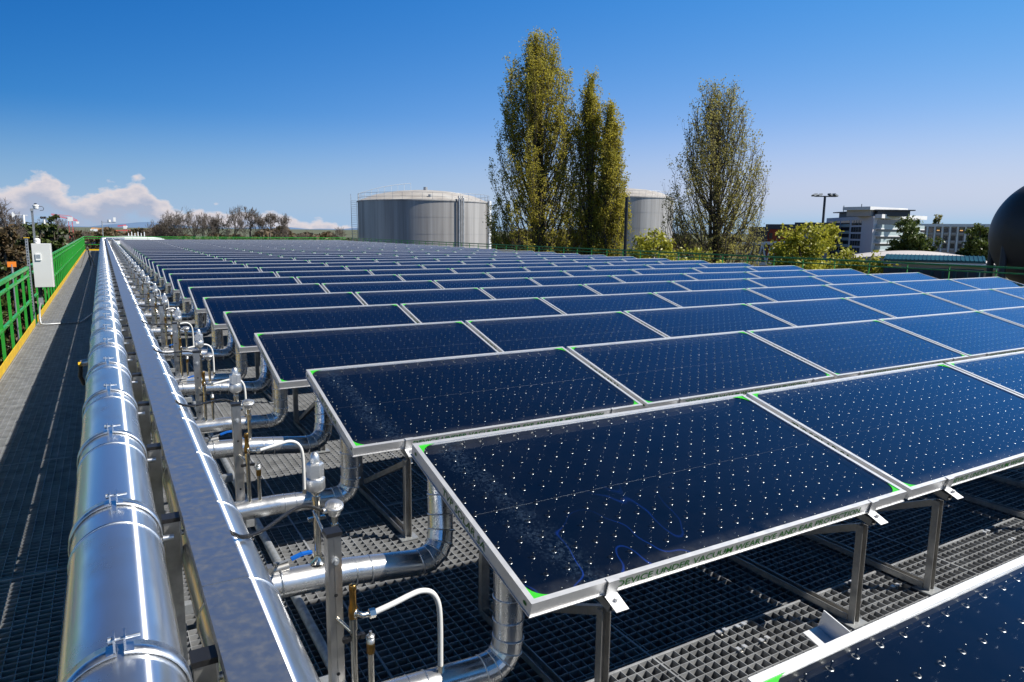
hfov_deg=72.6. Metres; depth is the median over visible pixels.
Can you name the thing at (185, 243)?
solar panel
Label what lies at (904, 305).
solar panel
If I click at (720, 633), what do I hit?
grating clip
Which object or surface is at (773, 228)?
brick building
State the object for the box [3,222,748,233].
hills
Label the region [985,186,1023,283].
gas sphere
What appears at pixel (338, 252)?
solar panel
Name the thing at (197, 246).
solar panel
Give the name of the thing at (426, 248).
solar panel
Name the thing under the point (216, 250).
solar panel
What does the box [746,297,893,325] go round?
solar panel
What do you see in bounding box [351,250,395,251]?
solar panel
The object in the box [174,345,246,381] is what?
branch pipe
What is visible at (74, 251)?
railing
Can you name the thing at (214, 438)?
ball valve
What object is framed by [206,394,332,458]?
branch pipe
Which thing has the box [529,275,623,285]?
solar panel
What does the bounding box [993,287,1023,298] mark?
solar panel
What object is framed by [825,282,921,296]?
solar panel
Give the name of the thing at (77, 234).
thicket tree
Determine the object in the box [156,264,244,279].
solar panel
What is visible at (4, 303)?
thicket tree
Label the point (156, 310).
air vent
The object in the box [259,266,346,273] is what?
solar panel
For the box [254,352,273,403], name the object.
support frame
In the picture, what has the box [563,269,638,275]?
solar panel
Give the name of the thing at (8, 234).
thicket tree
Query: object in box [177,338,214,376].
air vent
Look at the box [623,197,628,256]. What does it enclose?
steel pole
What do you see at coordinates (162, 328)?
sensor post
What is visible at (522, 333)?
solar panel
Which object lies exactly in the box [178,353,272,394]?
branch pipe
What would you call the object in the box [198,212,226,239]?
bare tree
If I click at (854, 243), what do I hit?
window
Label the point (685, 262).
solar panel
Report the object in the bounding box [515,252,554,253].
solar panel
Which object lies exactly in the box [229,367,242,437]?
safety valve
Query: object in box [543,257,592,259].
solar panel
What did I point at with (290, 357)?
solar panel
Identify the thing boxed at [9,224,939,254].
woods
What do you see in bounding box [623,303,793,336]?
solar panel
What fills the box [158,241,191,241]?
solar panel
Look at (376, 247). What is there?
solar panel
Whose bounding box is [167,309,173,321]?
temperature probe
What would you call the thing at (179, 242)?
solar panel
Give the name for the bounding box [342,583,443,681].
air vent
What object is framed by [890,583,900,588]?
grating clip
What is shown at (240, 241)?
solar panel
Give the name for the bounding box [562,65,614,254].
poplar tree
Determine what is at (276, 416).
branch pipe
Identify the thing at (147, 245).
solar panel
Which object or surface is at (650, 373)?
solar panel
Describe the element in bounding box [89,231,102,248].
thicket tree
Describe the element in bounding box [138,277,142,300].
sensor post
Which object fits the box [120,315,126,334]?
pipe support
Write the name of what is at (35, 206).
weather mast
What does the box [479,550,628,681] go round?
support frame
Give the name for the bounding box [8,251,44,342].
thicket tree
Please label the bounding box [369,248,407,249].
solar panel
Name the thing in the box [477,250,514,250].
solar panel
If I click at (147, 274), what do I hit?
branch pipe
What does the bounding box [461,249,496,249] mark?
solar panel
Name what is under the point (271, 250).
solar panel
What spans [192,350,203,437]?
sensor post
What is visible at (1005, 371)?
solar panel
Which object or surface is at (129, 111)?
sky
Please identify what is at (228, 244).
solar panel
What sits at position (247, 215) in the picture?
bare tree
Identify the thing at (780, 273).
solar panel
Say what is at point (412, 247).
solar panel
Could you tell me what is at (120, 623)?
insulated pipe
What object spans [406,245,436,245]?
solar panel
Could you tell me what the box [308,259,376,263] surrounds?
solar panel
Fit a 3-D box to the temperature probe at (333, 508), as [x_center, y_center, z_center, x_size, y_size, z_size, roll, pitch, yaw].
[-0.663,0.730,2.592,0.079,0.278,0.067,-5,10,-30]
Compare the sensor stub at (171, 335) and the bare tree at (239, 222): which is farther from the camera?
the bare tree at (239, 222)
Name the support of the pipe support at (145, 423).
on the deck grating
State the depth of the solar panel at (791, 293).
11.71 m
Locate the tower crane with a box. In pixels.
[51,214,78,231]
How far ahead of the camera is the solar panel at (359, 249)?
31.52 m
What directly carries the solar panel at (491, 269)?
on the deck beams
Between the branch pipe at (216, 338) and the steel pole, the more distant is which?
the steel pole
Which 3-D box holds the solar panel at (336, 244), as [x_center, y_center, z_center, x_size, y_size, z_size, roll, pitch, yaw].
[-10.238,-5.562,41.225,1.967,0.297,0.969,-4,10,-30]
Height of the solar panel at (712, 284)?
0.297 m
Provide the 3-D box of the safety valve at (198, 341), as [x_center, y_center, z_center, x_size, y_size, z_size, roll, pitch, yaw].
[-2.491,0.129,5.569,0.068,0.458,0.068,-5,10,-30]
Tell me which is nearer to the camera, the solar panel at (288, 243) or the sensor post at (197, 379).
the sensor post at (197, 379)
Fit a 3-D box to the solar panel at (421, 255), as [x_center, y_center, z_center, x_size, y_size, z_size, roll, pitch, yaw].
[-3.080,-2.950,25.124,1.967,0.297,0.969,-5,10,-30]
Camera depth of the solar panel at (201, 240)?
49.17 m
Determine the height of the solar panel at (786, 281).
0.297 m
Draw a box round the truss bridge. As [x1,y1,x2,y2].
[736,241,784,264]
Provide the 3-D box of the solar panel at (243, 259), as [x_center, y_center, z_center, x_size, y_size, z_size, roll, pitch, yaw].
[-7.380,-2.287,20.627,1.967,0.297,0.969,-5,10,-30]
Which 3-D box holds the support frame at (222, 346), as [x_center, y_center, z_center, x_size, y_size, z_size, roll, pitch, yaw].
[-4.338,-0.311,10.248,0.100,0.750,0.998,-5,10,-30]
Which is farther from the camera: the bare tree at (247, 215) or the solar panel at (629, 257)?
the bare tree at (247, 215)
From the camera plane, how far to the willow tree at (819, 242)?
46.88 m
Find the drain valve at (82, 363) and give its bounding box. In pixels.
[78,358,88,384]
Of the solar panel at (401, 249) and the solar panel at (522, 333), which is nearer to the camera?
the solar panel at (522, 333)
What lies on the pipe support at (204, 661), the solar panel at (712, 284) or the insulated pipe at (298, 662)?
the insulated pipe at (298, 662)
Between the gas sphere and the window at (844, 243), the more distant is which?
the window at (844, 243)
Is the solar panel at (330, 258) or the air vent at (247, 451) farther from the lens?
the solar panel at (330, 258)
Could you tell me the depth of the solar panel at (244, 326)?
7.64 m
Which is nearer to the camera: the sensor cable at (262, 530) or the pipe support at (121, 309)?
the sensor cable at (262, 530)
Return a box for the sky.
[0,0,1023,232]
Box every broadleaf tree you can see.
[885,214,944,251]
[932,214,942,223]
[955,223,994,263]
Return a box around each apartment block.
[826,204,926,261]
[919,224,989,253]
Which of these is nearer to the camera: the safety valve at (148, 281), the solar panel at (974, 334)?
the solar panel at (974, 334)
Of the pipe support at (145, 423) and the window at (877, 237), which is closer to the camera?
the pipe support at (145, 423)
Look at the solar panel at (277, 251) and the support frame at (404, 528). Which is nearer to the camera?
the support frame at (404, 528)
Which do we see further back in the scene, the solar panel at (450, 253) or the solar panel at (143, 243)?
the solar panel at (143, 243)
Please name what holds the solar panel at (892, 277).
on the support frame
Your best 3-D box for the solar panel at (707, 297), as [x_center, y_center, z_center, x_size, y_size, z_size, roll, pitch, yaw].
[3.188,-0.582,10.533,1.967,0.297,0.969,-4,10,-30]
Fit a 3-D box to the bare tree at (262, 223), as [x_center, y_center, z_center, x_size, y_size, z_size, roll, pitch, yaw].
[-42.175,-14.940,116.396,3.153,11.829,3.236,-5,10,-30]
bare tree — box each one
[0,198,28,236]
[2,214,37,239]
[37,218,72,240]
[66,228,92,248]
[140,219,179,239]
[151,205,194,239]
[154,212,188,239]
[183,211,209,239]
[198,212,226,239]
[207,215,230,239]
[225,205,248,239]
[242,206,262,239]
[248,217,267,239]
[264,212,279,239]
[271,213,292,239]
[292,231,313,239]
[331,227,346,239]
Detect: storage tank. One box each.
[351,183,491,248]
[579,188,673,257]
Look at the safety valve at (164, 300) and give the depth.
8.56 m
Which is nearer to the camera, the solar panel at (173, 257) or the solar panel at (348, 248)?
the solar panel at (173, 257)
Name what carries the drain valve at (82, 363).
attached to the insulated pipe at (120, 623)
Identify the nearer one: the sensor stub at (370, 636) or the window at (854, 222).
the sensor stub at (370, 636)
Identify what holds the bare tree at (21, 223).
on the yard asphalt
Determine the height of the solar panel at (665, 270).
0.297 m
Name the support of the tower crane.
on the ground
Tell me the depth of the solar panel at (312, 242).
46.11 m
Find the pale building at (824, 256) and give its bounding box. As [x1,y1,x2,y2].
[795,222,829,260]
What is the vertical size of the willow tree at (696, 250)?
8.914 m
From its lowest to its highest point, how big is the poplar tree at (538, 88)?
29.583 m
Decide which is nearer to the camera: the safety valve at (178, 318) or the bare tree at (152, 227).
the safety valve at (178, 318)
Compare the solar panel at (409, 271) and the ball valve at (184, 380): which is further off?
the solar panel at (409, 271)
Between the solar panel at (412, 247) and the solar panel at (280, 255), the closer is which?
the solar panel at (280, 255)
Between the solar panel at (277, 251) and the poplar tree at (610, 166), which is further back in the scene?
the poplar tree at (610, 166)
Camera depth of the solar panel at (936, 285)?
13.63 m
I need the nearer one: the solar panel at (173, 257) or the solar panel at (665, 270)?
the solar panel at (665, 270)
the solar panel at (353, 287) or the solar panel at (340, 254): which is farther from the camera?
the solar panel at (340, 254)
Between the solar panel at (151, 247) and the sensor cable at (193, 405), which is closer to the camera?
the sensor cable at (193, 405)
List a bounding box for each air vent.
[146,293,168,312]
[153,303,175,326]
[163,317,194,347]
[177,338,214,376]
[199,371,246,420]
[241,432,306,501]
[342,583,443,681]
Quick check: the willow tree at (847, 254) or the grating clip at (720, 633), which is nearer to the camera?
the grating clip at (720, 633)
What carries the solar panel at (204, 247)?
on the deck grating
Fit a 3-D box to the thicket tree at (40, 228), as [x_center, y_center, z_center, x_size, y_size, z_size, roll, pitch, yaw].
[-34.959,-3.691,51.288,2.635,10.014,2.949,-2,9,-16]
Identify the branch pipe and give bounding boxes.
[124,268,149,276]
[126,270,153,280]
[128,275,158,285]
[131,280,165,291]
[134,286,172,299]
[136,284,170,300]
[138,293,181,307]
[141,289,178,310]
[144,300,194,320]
[147,299,189,321]
[150,279,163,293]
[151,311,210,336]
[151,378,287,439]
[154,308,202,336]
[161,329,234,359]
[169,324,220,348]
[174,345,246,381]
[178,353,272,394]
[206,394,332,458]
[234,437,360,519]
[270,478,453,598]
[383,570,524,681]
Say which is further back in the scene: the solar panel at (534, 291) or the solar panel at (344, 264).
the solar panel at (344, 264)
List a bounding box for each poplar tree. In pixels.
[482,26,586,253]
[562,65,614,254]
[587,93,633,256]
[659,74,772,265]
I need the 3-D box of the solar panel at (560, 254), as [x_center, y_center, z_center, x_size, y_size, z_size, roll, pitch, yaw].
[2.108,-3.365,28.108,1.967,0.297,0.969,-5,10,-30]
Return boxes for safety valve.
[141,270,144,288]
[146,276,150,300]
[153,283,157,311]
[162,293,168,326]
[174,307,182,345]
[194,329,204,381]
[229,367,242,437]
[306,452,325,564]
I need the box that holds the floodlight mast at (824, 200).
[811,193,838,232]
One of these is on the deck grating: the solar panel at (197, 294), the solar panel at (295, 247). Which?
the solar panel at (295, 247)
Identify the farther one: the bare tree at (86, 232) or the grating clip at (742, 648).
the bare tree at (86, 232)
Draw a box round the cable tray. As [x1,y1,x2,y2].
[105,239,292,681]
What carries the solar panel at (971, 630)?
on the support frame at (828, 628)
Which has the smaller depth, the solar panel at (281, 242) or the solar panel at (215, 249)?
the solar panel at (215, 249)
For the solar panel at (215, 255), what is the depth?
23.98 m
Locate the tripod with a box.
[81,242,94,266]
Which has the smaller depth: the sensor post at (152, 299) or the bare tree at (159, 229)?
the sensor post at (152, 299)
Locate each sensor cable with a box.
[134,303,167,310]
[141,320,181,328]
[152,347,202,356]
[174,399,234,406]
[230,504,323,538]
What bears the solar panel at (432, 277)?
on the deck grating
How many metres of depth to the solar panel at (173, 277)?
13.79 m
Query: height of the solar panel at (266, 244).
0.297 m
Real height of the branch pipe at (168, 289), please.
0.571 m
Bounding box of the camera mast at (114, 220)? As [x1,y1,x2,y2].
[101,217,115,237]
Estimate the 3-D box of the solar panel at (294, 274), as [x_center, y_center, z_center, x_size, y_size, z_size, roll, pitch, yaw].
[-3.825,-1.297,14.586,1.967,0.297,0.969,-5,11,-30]
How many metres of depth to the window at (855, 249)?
206.45 m
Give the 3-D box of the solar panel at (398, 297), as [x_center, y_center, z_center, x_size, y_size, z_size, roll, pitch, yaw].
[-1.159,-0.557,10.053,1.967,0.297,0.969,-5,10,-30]
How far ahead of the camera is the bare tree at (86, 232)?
92.91 m
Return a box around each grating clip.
[715,627,727,635]
[734,622,746,629]
[735,644,747,652]
[758,635,770,642]
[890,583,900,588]
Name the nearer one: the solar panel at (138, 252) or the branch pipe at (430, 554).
the branch pipe at (430, 554)
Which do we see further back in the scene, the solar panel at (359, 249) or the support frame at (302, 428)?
the solar panel at (359, 249)
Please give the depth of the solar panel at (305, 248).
32.03 m
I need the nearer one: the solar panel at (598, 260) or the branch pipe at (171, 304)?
the branch pipe at (171, 304)
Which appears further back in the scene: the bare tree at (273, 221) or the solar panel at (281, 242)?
the bare tree at (273, 221)
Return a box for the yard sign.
[7,262,19,340]
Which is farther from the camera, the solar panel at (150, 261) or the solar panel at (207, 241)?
the solar panel at (207, 241)
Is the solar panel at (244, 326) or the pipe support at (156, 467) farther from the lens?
the solar panel at (244, 326)
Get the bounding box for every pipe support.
[115,290,160,341]
[117,300,170,360]
[118,307,174,371]
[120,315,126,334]
[122,325,191,402]
[124,337,196,420]
[128,352,137,392]
[132,372,232,491]
[138,401,255,526]
[146,443,193,614]
[161,511,328,681]
[189,644,222,681]
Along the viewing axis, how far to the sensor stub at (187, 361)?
6.65 m
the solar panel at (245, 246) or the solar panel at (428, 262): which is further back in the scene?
the solar panel at (245, 246)
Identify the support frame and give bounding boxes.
[203,313,205,327]
[220,329,224,349]
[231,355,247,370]
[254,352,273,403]
[292,388,329,452]
[358,437,418,541]
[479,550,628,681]
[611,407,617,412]
[727,498,887,629]
[802,475,963,595]
[803,610,849,646]
[955,464,1023,517]
[983,473,1023,487]
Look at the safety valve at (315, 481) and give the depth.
2.52 m
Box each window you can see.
[839,234,848,239]
[839,240,847,246]
[840,220,849,226]
[840,227,849,233]
[850,234,860,238]
[850,241,859,245]
[850,247,858,252]
[851,220,861,224]
[851,227,860,231]
[876,229,896,231]
[876,235,900,238]
[877,219,917,225]
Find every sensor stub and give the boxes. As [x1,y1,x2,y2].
[170,331,172,347]
[186,355,188,375]
[210,393,214,419]
[256,462,261,499]
[366,630,374,681]
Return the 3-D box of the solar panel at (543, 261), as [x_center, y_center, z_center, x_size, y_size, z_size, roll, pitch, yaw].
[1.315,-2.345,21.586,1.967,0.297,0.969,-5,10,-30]
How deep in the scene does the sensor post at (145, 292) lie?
11.17 m
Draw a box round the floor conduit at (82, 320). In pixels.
[39,303,92,324]
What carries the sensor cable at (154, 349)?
attached to the cable tray
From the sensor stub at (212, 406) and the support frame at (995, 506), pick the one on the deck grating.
the support frame at (995, 506)
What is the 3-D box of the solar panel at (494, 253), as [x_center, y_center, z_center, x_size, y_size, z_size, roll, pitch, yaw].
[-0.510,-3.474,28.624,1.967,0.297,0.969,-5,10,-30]
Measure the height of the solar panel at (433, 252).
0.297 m
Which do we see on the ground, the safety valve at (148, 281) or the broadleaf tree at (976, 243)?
the broadleaf tree at (976, 243)
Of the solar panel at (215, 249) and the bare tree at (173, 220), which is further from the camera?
the bare tree at (173, 220)
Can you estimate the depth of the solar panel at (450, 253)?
28.00 m
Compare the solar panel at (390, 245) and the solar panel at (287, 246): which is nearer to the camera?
the solar panel at (287, 246)
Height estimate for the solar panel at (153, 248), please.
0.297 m
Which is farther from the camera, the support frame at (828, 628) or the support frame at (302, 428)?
the support frame at (302, 428)
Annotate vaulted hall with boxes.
[825,251,1005,278]
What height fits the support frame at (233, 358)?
0.750 m
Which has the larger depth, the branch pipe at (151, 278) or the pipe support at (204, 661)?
the branch pipe at (151, 278)
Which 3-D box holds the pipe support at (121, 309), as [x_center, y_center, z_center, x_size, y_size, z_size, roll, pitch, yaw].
[-4.104,0.051,7.624,0.760,0.858,0.089,-5,10,-30]
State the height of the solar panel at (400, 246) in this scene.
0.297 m
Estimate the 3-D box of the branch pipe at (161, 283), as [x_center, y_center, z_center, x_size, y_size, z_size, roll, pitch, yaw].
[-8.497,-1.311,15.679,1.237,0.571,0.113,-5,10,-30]
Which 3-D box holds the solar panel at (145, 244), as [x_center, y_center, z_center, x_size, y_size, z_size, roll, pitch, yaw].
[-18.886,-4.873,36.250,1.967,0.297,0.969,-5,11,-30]
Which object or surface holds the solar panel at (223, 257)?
on the deck grating
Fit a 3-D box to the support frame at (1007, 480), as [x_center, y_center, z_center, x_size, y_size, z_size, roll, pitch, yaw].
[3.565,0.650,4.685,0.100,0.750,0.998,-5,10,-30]
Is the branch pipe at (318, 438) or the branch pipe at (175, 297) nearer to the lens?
the branch pipe at (318, 438)
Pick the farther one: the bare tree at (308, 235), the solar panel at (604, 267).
the bare tree at (308, 235)
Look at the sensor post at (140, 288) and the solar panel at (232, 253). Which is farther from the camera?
the solar panel at (232, 253)
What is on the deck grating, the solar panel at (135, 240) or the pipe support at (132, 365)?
the pipe support at (132, 365)
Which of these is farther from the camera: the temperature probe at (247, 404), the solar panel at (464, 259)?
the solar panel at (464, 259)
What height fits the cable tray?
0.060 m
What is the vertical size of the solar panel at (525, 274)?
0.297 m
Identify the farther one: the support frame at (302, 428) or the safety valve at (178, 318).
the safety valve at (178, 318)
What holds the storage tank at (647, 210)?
on the ground
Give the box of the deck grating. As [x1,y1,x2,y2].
[0,251,1023,681]
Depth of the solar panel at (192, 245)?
36.10 m
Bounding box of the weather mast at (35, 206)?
[12,203,46,242]
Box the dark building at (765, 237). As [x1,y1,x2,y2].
[748,227,768,265]
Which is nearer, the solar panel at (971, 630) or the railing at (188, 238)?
the solar panel at (971, 630)
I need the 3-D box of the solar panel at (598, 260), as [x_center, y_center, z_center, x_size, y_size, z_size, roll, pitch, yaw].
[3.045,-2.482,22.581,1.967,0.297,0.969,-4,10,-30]
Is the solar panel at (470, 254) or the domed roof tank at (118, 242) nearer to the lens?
the solar panel at (470, 254)
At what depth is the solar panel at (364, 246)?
37.04 m
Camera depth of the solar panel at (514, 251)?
31.50 m
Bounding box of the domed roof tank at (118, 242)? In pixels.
[94,232,156,243]
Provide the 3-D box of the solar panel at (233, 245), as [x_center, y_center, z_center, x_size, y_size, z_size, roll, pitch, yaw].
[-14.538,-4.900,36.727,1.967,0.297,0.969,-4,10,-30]
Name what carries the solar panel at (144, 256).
on the support frame
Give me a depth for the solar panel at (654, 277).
14.82 m
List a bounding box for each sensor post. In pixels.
[131,267,134,285]
[134,271,137,290]
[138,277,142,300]
[143,283,148,322]
[150,292,156,339]
[158,304,166,360]
[171,322,179,375]
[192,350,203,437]
[230,401,246,527]
[312,510,349,681]
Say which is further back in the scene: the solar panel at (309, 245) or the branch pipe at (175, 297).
the solar panel at (309, 245)
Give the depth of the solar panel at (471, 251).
30.33 m
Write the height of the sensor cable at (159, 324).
0.176 m
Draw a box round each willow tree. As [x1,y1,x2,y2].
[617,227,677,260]
[669,244,724,262]
[765,221,844,269]
[822,245,899,273]
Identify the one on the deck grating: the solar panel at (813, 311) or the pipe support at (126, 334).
the pipe support at (126, 334)
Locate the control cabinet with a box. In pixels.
[23,237,54,321]
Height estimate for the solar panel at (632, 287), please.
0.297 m
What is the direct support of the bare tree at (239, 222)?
on the ground
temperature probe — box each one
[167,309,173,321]
[181,326,189,346]
[203,353,212,381]
[241,399,253,438]
[322,499,343,526]
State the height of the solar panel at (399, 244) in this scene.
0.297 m
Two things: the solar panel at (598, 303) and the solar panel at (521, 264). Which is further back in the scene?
the solar panel at (521, 264)
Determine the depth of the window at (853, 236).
206.60 m
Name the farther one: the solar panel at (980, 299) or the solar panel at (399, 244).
the solar panel at (399, 244)
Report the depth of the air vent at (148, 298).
11.15 m
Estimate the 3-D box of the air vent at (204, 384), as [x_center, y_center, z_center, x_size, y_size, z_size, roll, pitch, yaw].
[-2.133,0.408,5.163,0.326,0.392,0.049,-5,10,-30]
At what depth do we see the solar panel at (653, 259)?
24.00 m
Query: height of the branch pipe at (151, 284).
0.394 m
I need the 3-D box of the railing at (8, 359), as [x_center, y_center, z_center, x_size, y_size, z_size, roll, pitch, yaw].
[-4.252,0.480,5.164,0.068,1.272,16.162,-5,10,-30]
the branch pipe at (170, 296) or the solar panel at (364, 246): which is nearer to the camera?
the branch pipe at (170, 296)
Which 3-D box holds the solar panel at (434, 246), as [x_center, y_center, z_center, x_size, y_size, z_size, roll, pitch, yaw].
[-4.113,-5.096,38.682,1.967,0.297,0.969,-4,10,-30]
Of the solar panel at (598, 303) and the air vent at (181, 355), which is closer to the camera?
the air vent at (181, 355)
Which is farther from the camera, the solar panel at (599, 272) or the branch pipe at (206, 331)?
the solar panel at (599, 272)
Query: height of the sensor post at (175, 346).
0.819 m
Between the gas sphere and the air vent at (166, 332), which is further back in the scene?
the gas sphere
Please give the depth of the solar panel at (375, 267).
17.39 m
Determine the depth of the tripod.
29.47 m
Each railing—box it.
[0,266,35,378]
[30,236,85,323]
[85,236,345,250]
[347,238,1023,278]
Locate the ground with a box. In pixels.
[42,227,1008,279]
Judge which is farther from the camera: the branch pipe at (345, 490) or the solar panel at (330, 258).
the solar panel at (330, 258)
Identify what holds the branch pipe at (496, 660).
attached to the insulated pipe at (120, 623)
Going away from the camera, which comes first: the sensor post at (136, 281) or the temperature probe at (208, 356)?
the temperature probe at (208, 356)
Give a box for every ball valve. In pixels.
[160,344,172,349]
[176,375,193,383]
[204,430,231,442]
[266,550,312,574]
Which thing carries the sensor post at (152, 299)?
on the deck grating
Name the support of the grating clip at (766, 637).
on the deck grating
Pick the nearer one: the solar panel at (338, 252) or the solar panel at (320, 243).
the solar panel at (338, 252)
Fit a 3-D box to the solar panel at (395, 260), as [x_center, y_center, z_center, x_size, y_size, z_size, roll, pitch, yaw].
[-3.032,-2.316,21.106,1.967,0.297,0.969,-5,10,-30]
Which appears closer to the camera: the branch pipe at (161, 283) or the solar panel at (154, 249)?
the branch pipe at (161, 283)
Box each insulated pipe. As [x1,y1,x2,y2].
[58,238,192,681]
[107,246,320,681]
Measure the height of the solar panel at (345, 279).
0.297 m
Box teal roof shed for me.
[883,254,985,278]
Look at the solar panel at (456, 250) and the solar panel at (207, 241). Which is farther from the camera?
the solar panel at (207, 241)
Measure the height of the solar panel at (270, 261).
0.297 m
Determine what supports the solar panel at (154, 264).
on the support frame
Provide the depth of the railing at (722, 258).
21.79 m
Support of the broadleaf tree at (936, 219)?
on the ground
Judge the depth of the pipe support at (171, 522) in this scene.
2.10 m
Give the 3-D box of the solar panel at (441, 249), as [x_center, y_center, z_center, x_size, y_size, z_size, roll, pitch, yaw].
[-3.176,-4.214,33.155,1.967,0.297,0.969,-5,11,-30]
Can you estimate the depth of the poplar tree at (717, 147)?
60.84 m
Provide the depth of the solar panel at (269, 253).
26.49 m
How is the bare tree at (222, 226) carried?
on the ground
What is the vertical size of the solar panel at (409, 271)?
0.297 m
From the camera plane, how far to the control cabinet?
12.27 m
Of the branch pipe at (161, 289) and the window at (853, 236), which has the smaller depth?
the branch pipe at (161, 289)
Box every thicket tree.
[0,224,26,349]
[0,262,16,365]
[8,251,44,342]
[15,223,53,300]
[41,214,68,291]
[68,230,90,247]
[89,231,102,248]
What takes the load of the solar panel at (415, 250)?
on the deck grating
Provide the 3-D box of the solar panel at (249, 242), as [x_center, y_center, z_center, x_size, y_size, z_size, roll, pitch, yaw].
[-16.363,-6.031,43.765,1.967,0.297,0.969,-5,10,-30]
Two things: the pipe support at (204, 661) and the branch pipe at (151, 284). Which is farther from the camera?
the branch pipe at (151, 284)
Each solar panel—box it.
[120,239,150,243]
[121,240,153,244]
[122,241,156,245]
[124,242,160,246]
[126,243,165,248]
[127,244,168,249]
[128,245,171,251]
[129,246,174,252]
[130,246,177,253]
[132,248,181,254]
[133,249,185,256]
[135,250,189,258]
[137,251,195,260]
[139,253,200,262]
[142,254,207,264]
[145,256,214,267]
[148,258,223,271]
[152,261,233,274]
[154,240,185,240]
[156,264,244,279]
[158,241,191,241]
[162,242,197,242]
[162,267,259,285]
[167,243,204,243]
[169,244,208,244]
[169,272,276,292]
[172,245,213,245]
[175,246,218,247]
[177,277,298,301]
[183,247,229,249]
[186,240,216,240]
[187,248,235,250]
[188,283,326,312]
[191,250,242,251]
[192,241,223,241]
[196,251,250,253]
[198,242,232,242]
[202,252,259,255]
[203,292,363,328]
[206,243,241,244]
[209,254,269,257]
[210,244,247,244]
[214,245,253,245]
[216,256,280,258]
[223,304,415,352]
[224,258,293,262]
[225,241,255,241]
[225,246,266,246]
[230,247,274,249]
[233,242,265,242]
[234,260,308,266]
[237,248,282,250]
[244,249,292,251]
[246,263,325,268]
[249,244,284,244]
[252,251,302,252]
[253,321,497,388]
[254,245,291,245]
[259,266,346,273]
[260,252,314,254]
[266,242,297,242]
[268,246,307,246]
[270,253,326,256]
[272,243,304,243]
[275,247,316,248]
[276,270,371,278]
[281,255,340,258]
[284,248,326,249]
[285,244,319,244]
[292,245,327,245]
[293,249,337,250]
[294,257,356,260]
[296,274,402,284]
[298,242,327,242]
[303,250,350,251]
[305,243,335,243]
[305,346,642,456]
[308,246,346,247]
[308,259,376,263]
[314,252,363,253]
[318,247,356,248]
[320,244,352,244]
[321,280,441,293]
[325,262,398,266]
[327,253,379,255]
[328,248,368,249]
[336,243,365,243]
[339,249,380,250]
[341,255,396,257]
[345,265,424,270]
[347,246,382,247]
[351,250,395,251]
[353,244,384,244]
[355,288,491,305]
[357,257,415,259]
[358,247,394,247]
[364,251,410,252]
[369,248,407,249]
[369,268,454,275]
[375,245,405,245]
[375,259,437,261]
[379,253,427,254]
[382,249,421,250]
[383,246,417,246]
[385,244,414,244]
[395,247,430,247]
[396,250,436,251]
[396,254,447,256]
[396,261,463,264]
[398,272,491,280]
[400,297,562,322]
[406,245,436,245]
[408,248,444,248]
[410,394,906,618]
[411,251,455,252]
[415,256,468,258]
[418,246,450,246]
[421,264,492,268]
[422,249,460,249]
[428,253,473,254]
[431,247,464,247]
[433,277,539,288]
[437,250,476,250]
[437,258,492,260]
[445,248,479,248]
[447,254,494,255]
[451,267,527,272]
[454,251,494,252]
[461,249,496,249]
[461,260,522,263]
[465,311,666,351]
[468,255,519,257]
[473,252,516,253]
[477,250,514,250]
[479,284,598,298]
[486,271,569,277]
[490,263,554,266]
[492,257,545,260]
[494,254,537,255]
[495,251,533,251]
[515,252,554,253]
[518,255,563,257]
[520,259,575,262]
[523,266,593,270]
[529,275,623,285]
[538,253,579,254]
[540,292,678,313]
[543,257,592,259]
[552,262,610,265]
[562,255,606,256]
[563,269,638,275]
[566,331,834,408]
[573,259,625,261]
[583,281,689,294]
[588,265,652,269]
[591,256,636,258]
[607,261,661,264]
[611,273,695,281]
[622,258,670,261]
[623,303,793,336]
[631,268,701,273]
[647,263,704,268]
[653,288,774,306]
[657,260,707,263]
[671,278,763,290]
[683,272,759,279]
[692,267,754,272]
[700,263,751,266]
[746,265,805,270]
[746,270,815,277]
[746,276,829,286]
[746,285,854,301]
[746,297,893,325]
[746,319,968,378]
[746,363,1023,499]
[746,556,1023,681]
[803,269,864,275]
[811,274,888,283]
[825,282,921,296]
[845,293,974,317]
[869,272,936,281]
[878,311,1023,358]
[893,279,977,292]
[925,289,1023,310]
[945,351,1023,396]
[950,277,1023,288]
[978,306,1023,326]
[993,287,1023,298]
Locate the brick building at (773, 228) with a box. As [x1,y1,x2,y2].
[765,224,800,265]
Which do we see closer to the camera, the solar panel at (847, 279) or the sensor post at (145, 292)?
the sensor post at (145, 292)
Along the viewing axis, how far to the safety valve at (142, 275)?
13.08 m
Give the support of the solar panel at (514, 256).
on the deck grating
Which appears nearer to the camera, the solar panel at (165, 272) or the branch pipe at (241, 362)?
the branch pipe at (241, 362)
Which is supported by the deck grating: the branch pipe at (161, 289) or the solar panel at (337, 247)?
the solar panel at (337, 247)
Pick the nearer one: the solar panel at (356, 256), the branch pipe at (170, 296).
the branch pipe at (170, 296)
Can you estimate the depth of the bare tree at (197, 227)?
112.46 m
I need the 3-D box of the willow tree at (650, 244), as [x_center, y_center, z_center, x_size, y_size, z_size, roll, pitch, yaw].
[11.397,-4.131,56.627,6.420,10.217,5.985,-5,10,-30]

